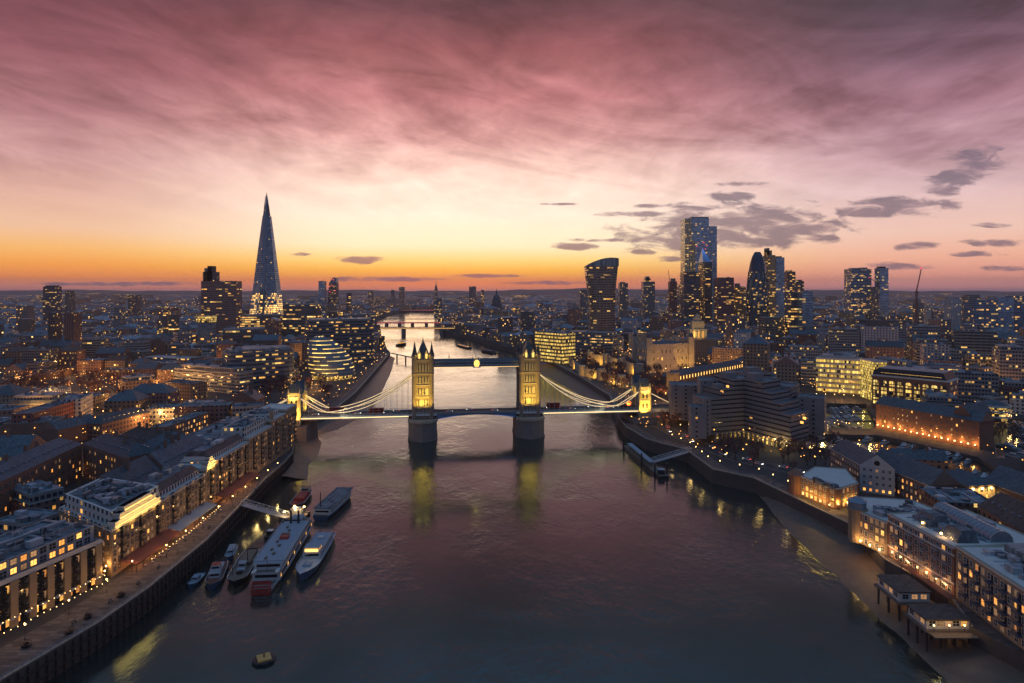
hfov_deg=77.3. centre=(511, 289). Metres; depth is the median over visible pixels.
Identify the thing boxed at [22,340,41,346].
city building
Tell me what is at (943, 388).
arched window
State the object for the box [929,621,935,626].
window
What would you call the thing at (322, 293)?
office tower
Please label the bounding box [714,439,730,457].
bare tree
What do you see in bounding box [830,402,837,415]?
sailing yacht
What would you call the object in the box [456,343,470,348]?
sightseeing boat
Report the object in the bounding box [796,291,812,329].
office tower
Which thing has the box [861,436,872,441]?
motor yacht
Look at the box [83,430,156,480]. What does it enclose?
city building
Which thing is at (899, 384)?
arched window
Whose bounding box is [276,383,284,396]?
bare tree
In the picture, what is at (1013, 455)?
motor yacht
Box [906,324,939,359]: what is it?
city building
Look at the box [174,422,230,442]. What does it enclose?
city building
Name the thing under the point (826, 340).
city building
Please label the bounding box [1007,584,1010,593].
window
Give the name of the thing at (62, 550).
window
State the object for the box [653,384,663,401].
bare tree
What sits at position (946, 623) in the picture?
window
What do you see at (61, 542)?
window
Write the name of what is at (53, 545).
window
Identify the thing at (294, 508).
mooring pontoon
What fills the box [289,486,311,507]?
river lighter
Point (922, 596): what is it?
window
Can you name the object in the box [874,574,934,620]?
river pavilion
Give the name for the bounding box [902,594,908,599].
window
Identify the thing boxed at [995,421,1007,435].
bare tree
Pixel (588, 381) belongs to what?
river wall
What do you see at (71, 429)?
city building
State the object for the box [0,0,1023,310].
sky
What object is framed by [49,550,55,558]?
window
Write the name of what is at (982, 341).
city building
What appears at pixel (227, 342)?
city building
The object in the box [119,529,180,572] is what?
awning
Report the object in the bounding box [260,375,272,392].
bare tree
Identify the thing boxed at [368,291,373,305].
office tower
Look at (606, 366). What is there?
bare tree
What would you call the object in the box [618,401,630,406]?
double decker bus
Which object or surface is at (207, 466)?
wharf building
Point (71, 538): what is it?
window
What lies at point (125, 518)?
wharf building
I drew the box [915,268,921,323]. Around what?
tower crane
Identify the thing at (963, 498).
city building
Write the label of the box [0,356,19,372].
city building
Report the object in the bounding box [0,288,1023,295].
hills
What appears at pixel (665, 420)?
bare tree
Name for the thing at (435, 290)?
telecom tower
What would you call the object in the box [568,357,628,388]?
castle wall
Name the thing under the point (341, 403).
river wall
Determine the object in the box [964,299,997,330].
office tower
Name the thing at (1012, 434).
bare tree
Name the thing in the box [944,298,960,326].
office tower
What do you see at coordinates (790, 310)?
office tower
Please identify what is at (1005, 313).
office tower
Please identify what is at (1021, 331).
city building
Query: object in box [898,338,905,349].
city building
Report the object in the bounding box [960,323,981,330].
city building
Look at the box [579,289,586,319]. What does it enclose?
office tower
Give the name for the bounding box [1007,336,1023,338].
city building
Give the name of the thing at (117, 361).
city building
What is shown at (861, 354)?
city building
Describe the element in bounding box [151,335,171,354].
city building
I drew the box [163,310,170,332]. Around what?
office tower
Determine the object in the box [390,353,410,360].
river jetty
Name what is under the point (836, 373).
dock office
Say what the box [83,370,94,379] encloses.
bare tree
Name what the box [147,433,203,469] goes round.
roof
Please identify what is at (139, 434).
city building
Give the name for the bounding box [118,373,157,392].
city building
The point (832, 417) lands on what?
motor yacht
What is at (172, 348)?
city building
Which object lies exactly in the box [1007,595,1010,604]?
window
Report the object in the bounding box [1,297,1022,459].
distant street lights
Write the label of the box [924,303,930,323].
office tower
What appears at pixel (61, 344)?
city building
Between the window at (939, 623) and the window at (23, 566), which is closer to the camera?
the window at (939, 623)
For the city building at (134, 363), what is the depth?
777.32 m
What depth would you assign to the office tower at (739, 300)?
1400.00 m
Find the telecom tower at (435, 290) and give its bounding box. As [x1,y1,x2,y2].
[434,285,437,297]
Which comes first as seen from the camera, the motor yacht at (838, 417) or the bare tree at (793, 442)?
the bare tree at (793, 442)
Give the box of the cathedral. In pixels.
[491,288,503,310]
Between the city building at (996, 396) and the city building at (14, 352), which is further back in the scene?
the city building at (14, 352)
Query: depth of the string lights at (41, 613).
196.72 m
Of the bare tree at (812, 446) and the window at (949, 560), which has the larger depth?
the bare tree at (812, 446)
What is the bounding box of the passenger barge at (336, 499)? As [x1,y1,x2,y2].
[312,487,353,520]
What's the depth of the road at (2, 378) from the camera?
676.43 m
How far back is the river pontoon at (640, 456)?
399.56 m
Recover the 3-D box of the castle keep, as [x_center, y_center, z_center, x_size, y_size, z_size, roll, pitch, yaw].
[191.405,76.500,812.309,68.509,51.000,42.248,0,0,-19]
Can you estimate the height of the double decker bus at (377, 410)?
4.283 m
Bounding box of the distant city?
[0,292,1023,359]
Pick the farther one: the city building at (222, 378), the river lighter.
the city building at (222, 378)
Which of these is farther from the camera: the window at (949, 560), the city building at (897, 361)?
the city building at (897, 361)
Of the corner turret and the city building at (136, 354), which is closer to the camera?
the corner turret
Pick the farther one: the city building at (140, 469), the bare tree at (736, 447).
the bare tree at (736, 447)
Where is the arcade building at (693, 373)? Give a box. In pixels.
[660,360,742,392]
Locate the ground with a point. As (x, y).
(770, 454)
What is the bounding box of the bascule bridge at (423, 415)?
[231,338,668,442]
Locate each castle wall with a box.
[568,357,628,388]
[587,351,643,375]
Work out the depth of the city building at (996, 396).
516.81 m
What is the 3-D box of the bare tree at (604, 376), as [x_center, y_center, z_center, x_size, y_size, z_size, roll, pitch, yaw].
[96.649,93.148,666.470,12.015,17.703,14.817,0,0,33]
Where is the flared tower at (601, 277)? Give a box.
[584,258,618,331]
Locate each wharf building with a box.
[0,519,102,631]
[58,478,165,577]
[144,463,205,530]
[172,456,215,503]
[180,434,249,502]
[221,415,272,472]
[241,407,285,461]
[261,403,296,451]
[801,466,858,508]
[830,439,894,496]
[846,496,931,555]
[875,448,959,500]
[887,502,1023,596]
[946,468,995,498]
[955,544,1023,649]
[985,465,1023,502]
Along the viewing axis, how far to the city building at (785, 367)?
582.71 m
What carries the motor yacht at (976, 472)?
on the dock water at (874, 446)
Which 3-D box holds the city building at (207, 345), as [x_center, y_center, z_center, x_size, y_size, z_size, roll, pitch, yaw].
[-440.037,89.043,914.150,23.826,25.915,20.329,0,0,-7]
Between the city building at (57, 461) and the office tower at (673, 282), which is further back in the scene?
the office tower at (673, 282)
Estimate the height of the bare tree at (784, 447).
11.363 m
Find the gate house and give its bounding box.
[666,372,679,394]
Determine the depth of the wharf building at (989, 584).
196.20 m
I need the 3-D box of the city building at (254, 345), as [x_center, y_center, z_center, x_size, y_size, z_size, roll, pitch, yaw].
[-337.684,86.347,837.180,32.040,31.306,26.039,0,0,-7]
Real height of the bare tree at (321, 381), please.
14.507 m
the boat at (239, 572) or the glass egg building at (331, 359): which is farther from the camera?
the glass egg building at (331, 359)
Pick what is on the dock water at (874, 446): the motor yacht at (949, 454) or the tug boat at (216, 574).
the motor yacht at (949, 454)
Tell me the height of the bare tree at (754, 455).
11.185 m
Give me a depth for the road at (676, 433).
457.53 m
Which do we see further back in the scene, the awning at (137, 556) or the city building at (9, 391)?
the city building at (9, 391)
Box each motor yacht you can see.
[826,407,837,411]
[828,415,839,421]
[832,436,842,441]
[835,415,844,420]
[836,406,847,411]
[837,421,847,425]
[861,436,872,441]
[880,440,889,444]
[897,442,910,447]
[945,451,953,457]
[952,452,963,459]
[963,458,970,463]
[972,469,980,475]
[980,472,987,478]
[995,442,1021,450]
[1005,452,1020,457]
[1015,452,1023,456]
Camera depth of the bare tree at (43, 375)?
691.13 m
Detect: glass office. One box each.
[221,326,266,344]
[222,345,293,389]
[240,313,282,335]
[282,302,321,336]
[304,316,374,362]
[344,312,376,331]
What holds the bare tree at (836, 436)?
on the ground
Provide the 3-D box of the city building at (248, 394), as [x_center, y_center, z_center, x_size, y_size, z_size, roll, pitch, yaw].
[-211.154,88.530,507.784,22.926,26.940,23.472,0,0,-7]
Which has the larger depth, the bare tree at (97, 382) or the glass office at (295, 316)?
the glass office at (295, 316)
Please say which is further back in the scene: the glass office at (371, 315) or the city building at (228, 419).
the glass office at (371, 315)
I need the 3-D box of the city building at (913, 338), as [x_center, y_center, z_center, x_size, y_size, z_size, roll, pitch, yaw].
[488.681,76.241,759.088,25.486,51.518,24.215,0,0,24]
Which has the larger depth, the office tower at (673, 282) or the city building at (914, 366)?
the office tower at (673, 282)
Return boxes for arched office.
[871,365,958,408]
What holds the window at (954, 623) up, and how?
in the river pavilion at (940, 622)
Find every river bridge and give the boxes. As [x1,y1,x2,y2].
[377,322,439,325]
[380,328,453,334]
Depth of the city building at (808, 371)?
686.01 m
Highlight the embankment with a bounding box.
[0,311,1023,682]
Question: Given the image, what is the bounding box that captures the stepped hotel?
[668,366,825,450]
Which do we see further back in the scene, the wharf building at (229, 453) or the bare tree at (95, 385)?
the bare tree at (95, 385)
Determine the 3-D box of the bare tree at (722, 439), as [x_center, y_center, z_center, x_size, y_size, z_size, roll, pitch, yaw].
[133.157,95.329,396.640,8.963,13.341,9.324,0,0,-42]
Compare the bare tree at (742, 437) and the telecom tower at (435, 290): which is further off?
the telecom tower at (435, 290)
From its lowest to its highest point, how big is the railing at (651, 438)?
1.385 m
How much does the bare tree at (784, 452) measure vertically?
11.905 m
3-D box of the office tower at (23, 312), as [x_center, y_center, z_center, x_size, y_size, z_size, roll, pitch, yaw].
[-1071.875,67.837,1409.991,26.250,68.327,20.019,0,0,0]
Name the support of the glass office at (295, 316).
on the ground
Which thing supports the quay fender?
in the river
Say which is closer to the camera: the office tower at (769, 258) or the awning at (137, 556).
the awning at (137, 556)
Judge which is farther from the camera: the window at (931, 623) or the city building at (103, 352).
the city building at (103, 352)
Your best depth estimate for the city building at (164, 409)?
489.04 m
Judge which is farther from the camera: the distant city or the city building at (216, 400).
the distant city
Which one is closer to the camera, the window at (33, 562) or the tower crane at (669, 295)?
the window at (33, 562)
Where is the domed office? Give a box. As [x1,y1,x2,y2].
[665,314,725,362]
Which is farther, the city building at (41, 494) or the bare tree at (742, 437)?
the bare tree at (742, 437)
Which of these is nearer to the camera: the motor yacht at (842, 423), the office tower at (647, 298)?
the motor yacht at (842, 423)
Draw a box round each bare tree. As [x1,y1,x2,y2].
[12,377,25,384]
[17,372,31,382]
[30,373,39,379]
[38,381,51,386]
[39,372,46,380]
[54,373,66,380]
[71,369,80,380]
[77,377,85,392]
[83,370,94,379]
[85,378,96,391]
[87,371,101,380]
[87,382,98,391]
[88,386,102,392]
[90,377,104,391]
[107,376,116,386]
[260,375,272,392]
[261,384,271,399]
[270,376,280,390]
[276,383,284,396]
[318,378,326,387]
[322,383,334,397]
[582,348,590,360]
[583,358,593,368]
[589,369,596,379]
[592,362,600,369]
[600,371,611,387]
[601,363,609,372]
[609,368,621,385]
[615,377,624,389]
[617,360,627,371]
[643,364,652,374]
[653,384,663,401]
[654,364,662,377]
[657,384,667,400]
[657,410,670,425]
[660,416,667,424]
[667,414,677,431]
[671,411,681,426]
[713,432,724,446]
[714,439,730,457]
[719,432,733,454]
[724,432,735,451]
[729,442,741,459]
[736,432,748,448]
[745,448,759,466]
[749,438,765,461]
[771,437,784,448]
[777,444,790,464]
[781,440,795,459]
[788,437,798,452]
[789,459,798,468]
[794,443,805,456]
[800,450,812,464]
[803,442,816,458]
[805,439,816,444]
[809,434,824,448]
[809,447,822,464]
[819,450,829,464]
[822,438,832,451]
[827,431,839,445]
[994,424,1005,437]
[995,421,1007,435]
[1006,428,1020,442]
[1007,420,1023,440]
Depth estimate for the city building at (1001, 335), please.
825.27 m
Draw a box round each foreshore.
[282,356,394,478]
[541,362,610,404]
[760,496,1023,682]
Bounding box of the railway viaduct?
[0,365,76,385]
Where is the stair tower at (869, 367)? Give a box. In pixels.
[860,358,886,399]
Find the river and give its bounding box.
[48,311,948,682]
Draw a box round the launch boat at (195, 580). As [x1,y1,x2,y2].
[187,572,205,588]
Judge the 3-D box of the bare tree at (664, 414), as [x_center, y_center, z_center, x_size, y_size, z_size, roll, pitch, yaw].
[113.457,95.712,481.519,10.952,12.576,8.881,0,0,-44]
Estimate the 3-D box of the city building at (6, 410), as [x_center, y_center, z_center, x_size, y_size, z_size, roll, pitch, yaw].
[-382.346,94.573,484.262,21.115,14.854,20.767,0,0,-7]
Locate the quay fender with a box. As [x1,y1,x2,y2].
[7,454,293,682]
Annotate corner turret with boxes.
[787,469,803,495]
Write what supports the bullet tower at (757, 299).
on the ground
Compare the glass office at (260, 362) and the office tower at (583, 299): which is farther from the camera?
the office tower at (583, 299)
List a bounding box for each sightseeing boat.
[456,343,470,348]
[481,349,496,353]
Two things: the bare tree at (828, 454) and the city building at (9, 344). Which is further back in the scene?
the city building at (9, 344)
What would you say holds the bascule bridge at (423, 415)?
in the river
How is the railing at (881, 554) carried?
on the promenade
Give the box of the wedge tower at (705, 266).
[698,249,711,324]
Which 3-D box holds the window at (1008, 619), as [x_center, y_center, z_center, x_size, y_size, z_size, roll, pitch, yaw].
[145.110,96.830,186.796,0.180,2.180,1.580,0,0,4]
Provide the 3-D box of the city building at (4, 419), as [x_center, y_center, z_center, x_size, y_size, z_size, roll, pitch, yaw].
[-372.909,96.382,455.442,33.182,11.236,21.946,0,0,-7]
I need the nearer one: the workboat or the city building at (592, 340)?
the workboat
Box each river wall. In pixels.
[336,349,389,406]
[556,363,615,404]
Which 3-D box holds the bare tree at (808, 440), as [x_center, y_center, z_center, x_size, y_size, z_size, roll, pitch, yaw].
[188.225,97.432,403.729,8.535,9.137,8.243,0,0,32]
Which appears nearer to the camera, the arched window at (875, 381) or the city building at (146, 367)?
the arched window at (875, 381)
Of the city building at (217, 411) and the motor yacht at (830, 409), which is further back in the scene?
the motor yacht at (830, 409)
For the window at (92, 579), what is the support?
in the wharf building at (44, 560)
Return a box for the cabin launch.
[224,544,237,560]
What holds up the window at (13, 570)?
in the wharf building at (44, 560)
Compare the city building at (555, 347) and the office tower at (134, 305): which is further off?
the office tower at (134, 305)
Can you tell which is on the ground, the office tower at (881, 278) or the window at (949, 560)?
the office tower at (881, 278)
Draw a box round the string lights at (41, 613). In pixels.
[6,594,80,631]
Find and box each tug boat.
[205,554,229,590]
[396,337,405,345]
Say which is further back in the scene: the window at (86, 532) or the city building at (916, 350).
the city building at (916, 350)
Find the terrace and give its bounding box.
[899,564,956,603]
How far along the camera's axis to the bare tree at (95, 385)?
605.80 m
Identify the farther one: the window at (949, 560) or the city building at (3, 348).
the city building at (3, 348)
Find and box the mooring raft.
[252,652,275,666]
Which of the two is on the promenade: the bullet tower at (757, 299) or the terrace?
the terrace
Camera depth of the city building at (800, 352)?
723.56 m
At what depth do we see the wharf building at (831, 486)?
306.54 m
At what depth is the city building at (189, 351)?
843.52 m
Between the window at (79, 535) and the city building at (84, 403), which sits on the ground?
the city building at (84, 403)
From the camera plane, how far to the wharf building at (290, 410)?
412.04 m
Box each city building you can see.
[0,334,21,345]
[0,343,17,345]
[0,345,13,358]
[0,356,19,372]
[0,380,33,403]
[0,404,29,415]
[0,416,10,427]
[0,428,46,461]
[0,438,82,517]
[0,508,58,534]
[2,415,64,436]
[3,360,25,375]
[5,344,28,361]
[7,391,68,407]
[11,399,74,422]
[11,480,65,513]
[21,347,57,361]
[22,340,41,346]
[22,385,43,391]
[26,360,57,373]
[38,337,61,347]
[38,386,70,392]
[41,412,94,441]
[50,337,82,349]
[58,342,85,367]
[60,393,92,416]
[77,357,105,374]
[81,392,108,410]
[82,337,108,357]
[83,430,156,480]
[87,407,149,439]
[95,344,130,357]
[96,455,161,482]
[99,403,103,411]
[100,367,134,377]
[104,386,149,413]
[105,353,131,368]
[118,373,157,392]
[118,422,180,449]
[119,339,150,350]
[128,354,152,366]
[131,348,153,360]
[132,380,179,405]
[135,359,162,377]
[139,355,204,362]
[142,425,185,448]
[146,402,179,423]
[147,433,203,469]
[150,412,208,434]
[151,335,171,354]
[153,360,180,365]
[157,360,187,382]
[161,379,206,402]
[167,342,190,354]
[174,363,252,393]
[174,401,233,424]
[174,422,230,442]
[177,347,200,355]
[183,399,224,402]
[184,357,217,364]
[188,400,211,402]
[193,343,213,347]
[201,347,215,355]
[202,355,215,358]
[205,358,221,364]
[216,336,237,357]
[219,416,240,422]
[226,384,263,402]
[232,401,263,417]
[238,340,248,345]
[241,344,265,346]
[252,332,280,345]
[294,352,299,367]
[294,368,298,380]
[302,341,308,371]
[535,331,574,364]
[568,330,621,355]
[708,345,715,363]
[712,346,742,363]
[734,331,750,346]
[735,350,784,363]
[743,332,769,371]
[745,324,757,334]
[768,341,785,352]
[772,353,797,372]
[773,352,798,382]
[781,335,798,347]
[785,343,821,379]
[788,343,820,348]
[789,327,816,343]
[799,337,817,344]
[801,358,815,385]
[822,350,864,357]
[825,333,827,352]
[828,326,859,351]
[829,319,846,329]
[860,325,897,351]
[865,319,911,325]
[865,338,903,358]
[874,356,917,365]
[879,359,891,365]
[889,445,948,470]
[890,323,921,339]
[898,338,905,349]
[902,363,930,368]
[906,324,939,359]
[910,333,936,360]
[913,337,951,364]
[917,486,987,513]
[920,342,949,364]
[920,389,961,407]
[924,358,962,369]
[924,361,961,369]
[940,333,950,341]
[950,347,975,360]
[951,330,996,353]
[952,369,998,403]
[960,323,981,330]
[962,351,991,366]
[963,364,993,371]
[977,392,1007,403]
[977,492,1023,533]
[992,343,1023,379]
[997,331,1019,341]
[999,377,1023,408]
[1001,338,1023,349]
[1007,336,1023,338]
[1010,390,1023,414]
[1019,327,1023,335]
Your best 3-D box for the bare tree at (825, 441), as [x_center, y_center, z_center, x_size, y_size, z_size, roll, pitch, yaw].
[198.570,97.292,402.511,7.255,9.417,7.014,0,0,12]
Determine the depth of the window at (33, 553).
201.81 m
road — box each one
[0,376,113,396]
[651,412,706,443]
[691,443,807,472]
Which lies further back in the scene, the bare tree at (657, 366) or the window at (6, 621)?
the bare tree at (657, 366)
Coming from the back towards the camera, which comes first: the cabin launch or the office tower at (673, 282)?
the office tower at (673, 282)
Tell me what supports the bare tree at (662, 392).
on the ground
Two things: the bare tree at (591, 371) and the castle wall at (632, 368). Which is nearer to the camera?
the bare tree at (591, 371)
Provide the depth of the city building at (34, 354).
795.38 m
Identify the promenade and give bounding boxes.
[0,353,1023,677]
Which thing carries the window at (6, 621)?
in the wharf building at (44, 560)
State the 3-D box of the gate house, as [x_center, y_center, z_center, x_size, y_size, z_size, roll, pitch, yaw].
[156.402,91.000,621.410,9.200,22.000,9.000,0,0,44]
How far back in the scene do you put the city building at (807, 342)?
854.70 m
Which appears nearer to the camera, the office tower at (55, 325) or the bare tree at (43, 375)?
the bare tree at (43, 375)
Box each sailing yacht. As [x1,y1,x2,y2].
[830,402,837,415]
[840,415,852,421]
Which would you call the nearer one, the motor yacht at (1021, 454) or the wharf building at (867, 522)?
the wharf building at (867, 522)
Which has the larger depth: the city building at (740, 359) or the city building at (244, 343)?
the city building at (244, 343)
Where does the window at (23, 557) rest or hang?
in the wharf building at (44, 560)
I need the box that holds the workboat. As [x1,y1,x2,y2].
[263,528,277,541]
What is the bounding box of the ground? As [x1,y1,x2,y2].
[0,310,1023,648]
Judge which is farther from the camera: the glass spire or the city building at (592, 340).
the glass spire
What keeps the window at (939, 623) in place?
in the river pavilion at (940, 622)
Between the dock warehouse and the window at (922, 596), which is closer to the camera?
the window at (922, 596)
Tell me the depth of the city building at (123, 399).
485.94 m
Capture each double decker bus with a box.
[329,407,343,411]
[369,407,383,413]
[546,402,558,407]
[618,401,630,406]
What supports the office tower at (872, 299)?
on the ground
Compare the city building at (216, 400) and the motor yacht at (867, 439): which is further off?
the city building at (216, 400)
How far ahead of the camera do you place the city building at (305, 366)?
799.17 m
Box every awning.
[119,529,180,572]
[167,502,216,537]
[215,472,259,503]
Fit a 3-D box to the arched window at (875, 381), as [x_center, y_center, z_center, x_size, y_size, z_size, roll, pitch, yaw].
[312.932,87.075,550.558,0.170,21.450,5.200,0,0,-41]
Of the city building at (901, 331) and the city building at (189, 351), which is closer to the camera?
the city building at (189, 351)
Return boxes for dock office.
[816,353,861,394]
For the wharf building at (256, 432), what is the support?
on the ground
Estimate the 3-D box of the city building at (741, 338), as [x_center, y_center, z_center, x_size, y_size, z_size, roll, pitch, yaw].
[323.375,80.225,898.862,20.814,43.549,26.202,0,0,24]
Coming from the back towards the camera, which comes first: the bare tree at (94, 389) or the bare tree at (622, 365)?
the bare tree at (622, 365)
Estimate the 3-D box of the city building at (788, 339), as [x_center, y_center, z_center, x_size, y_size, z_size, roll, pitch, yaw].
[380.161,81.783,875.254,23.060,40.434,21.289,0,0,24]
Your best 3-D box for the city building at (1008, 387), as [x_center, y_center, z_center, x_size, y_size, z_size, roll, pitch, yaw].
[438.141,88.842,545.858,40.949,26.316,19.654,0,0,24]
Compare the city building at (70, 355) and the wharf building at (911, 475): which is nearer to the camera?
the wharf building at (911, 475)
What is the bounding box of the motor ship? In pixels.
[296,530,335,582]
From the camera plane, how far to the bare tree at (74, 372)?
718.06 m
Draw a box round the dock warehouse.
[875,396,994,449]
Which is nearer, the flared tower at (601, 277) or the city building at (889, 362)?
the city building at (889, 362)
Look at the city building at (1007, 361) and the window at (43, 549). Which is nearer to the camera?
the window at (43, 549)
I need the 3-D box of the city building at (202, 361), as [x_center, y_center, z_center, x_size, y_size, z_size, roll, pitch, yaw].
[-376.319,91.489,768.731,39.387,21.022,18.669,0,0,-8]
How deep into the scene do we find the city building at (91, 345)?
887.05 m
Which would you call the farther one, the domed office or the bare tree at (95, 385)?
the domed office
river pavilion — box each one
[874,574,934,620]
[903,604,978,651]
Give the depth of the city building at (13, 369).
758.87 m
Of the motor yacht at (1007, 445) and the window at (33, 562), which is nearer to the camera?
the window at (33, 562)
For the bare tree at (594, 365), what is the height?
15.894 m
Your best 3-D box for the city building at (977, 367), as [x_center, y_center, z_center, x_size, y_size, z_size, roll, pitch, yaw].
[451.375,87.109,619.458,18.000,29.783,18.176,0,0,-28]
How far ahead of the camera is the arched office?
532.67 m
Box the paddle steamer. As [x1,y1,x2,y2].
[250,500,311,595]
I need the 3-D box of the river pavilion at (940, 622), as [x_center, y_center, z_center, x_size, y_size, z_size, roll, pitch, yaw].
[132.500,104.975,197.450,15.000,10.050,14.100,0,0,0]
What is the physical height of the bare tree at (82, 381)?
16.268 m
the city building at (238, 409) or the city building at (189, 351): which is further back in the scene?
the city building at (189, 351)
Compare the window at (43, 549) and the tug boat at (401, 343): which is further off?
the tug boat at (401, 343)
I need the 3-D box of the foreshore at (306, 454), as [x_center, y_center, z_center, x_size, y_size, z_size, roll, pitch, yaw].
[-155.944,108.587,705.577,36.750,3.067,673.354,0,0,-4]
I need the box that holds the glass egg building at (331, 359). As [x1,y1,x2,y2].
[306,336,354,379]
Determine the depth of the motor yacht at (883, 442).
433.92 m
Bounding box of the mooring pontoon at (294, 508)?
[279,505,309,522]
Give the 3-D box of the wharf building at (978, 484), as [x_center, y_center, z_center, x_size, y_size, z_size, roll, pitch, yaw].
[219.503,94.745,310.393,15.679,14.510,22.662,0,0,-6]
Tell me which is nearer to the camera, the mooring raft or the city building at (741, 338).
the mooring raft
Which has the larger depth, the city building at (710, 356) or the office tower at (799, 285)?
the office tower at (799, 285)
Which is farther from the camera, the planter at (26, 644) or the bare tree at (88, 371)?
the bare tree at (88, 371)
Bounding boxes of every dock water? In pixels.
[806,438,991,475]
[826,406,874,428]
[994,421,1023,457]
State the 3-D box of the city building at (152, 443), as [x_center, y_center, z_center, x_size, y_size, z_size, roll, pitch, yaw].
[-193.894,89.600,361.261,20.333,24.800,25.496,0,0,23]
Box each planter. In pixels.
[20,639,30,648]
[64,626,74,634]
[83,611,92,619]
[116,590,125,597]
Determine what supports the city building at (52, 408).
on the ground
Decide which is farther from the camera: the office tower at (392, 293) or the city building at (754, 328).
the office tower at (392, 293)
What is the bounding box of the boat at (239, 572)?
[227,530,259,587]
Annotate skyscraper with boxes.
[681,217,716,321]
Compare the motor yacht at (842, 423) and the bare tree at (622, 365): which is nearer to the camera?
the motor yacht at (842, 423)
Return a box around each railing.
[0,446,293,680]
[618,417,685,448]
[686,448,972,626]
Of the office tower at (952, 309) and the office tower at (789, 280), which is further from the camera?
the office tower at (789, 280)
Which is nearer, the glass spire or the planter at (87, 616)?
the planter at (87, 616)
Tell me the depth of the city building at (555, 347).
885.96 m
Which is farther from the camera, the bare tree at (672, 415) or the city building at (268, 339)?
the city building at (268, 339)
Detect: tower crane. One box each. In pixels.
[668,270,670,312]
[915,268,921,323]
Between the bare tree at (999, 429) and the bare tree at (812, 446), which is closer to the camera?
the bare tree at (812, 446)
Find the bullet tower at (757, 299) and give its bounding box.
[746,252,768,325]
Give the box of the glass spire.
[250,193,282,313]
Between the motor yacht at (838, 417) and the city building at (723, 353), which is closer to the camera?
the motor yacht at (838, 417)
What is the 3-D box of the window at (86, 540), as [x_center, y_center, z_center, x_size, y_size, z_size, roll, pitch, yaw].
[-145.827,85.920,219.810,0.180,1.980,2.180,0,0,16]
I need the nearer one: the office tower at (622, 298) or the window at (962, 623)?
the window at (962, 623)
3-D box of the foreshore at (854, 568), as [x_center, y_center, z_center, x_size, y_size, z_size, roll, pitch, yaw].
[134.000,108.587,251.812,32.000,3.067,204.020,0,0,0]
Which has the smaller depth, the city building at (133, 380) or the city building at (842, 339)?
the city building at (133, 380)
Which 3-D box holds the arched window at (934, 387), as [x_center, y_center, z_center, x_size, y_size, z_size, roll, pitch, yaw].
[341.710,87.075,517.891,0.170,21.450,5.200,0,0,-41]
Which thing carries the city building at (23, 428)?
on the ground
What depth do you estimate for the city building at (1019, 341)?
693.99 m
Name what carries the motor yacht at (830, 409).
on the dock water at (867, 424)
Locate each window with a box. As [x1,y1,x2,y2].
[0,561,6,569]
[0,570,6,579]
[5,618,8,628]
[10,557,16,565]
[10,566,16,574]
[20,553,26,561]
[20,562,26,570]
[30,549,36,557]
[30,558,36,566]
[40,545,46,553]
[40,554,46,562]
[49,542,55,550]
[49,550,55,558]
[58,538,64,546]
[58,547,64,554]
[67,535,73,542]
[67,543,73,550]
[76,532,81,539]
[76,540,81,547]
[84,528,89,535]
[84,536,89,543]
[91,577,94,585]
[873,379,878,403]
[880,380,886,396]
[888,380,894,396]
[897,381,902,398]
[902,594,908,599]
[905,382,911,399]
[911,594,917,599]
[913,383,919,400]
[920,594,926,599]
[922,384,928,395]
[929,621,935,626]
[931,384,937,391]
[937,621,943,626]
[940,385,946,392]
[944,621,951,626]
[947,556,951,564]
[947,566,951,573]
[947,584,951,592]
[952,621,959,626]
[960,621,967,626]
[994,575,997,584]
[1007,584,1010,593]
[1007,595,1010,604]
[1007,606,1010,615]
[1007,617,1010,626]
[1007,628,1010,637]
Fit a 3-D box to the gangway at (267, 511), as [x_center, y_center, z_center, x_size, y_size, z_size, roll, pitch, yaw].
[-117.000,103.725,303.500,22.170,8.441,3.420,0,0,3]
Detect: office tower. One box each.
[16,305,34,325]
[43,285,61,320]
[48,312,61,339]
[64,311,81,341]
[65,290,75,311]
[114,306,124,325]
[128,295,140,315]
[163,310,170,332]
[168,313,178,332]
[196,316,216,343]
[201,266,241,333]
[318,281,325,310]
[328,278,338,304]
[346,293,351,313]
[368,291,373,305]
[391,290,394,297]
[399,287,404,303]
[434,298,442,317]
[469,286,475,305]
[481,290,483,301]
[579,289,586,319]
[618,282,627,315]
[641,276,654,318]
[668,278,676,312]
[677,284,679,312]
[680,272,699,319]
[714,277,733,323]
[734,283,745,323]
[763,248,774,316]
[775,256,783,316]
[784,270,794,292]
[784,292,796,335]
[795,280,803,292]
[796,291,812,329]
[844,268,870,315]
[871,287,874,311]
[875,266,887,316]
[912,302,923,324]
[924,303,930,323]
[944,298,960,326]
[962,295,979,323]
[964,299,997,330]
[988,296,1013,330]
[1005,295,1023,331]
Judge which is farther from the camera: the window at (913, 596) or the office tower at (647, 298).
the office tower at (647, 298)
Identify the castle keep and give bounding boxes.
[632,331,693,372]
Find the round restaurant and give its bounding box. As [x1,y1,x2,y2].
[975,399,1011,422]
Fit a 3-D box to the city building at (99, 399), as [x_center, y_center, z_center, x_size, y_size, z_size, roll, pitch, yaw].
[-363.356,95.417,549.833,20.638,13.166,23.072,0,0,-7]
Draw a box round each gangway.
[241,498,289,518]
[651,446,691,462]
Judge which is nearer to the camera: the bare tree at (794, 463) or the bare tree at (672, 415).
the bare tree at (794, 463)
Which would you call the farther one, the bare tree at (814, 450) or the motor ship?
the bare tree at (814, 450)
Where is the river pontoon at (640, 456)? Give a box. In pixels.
[622,439,668,478]
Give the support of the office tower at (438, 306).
on the ground
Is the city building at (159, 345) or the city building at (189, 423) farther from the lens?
the city building at (159, 345)
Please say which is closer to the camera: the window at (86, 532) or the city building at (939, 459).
the window at (86, 532)

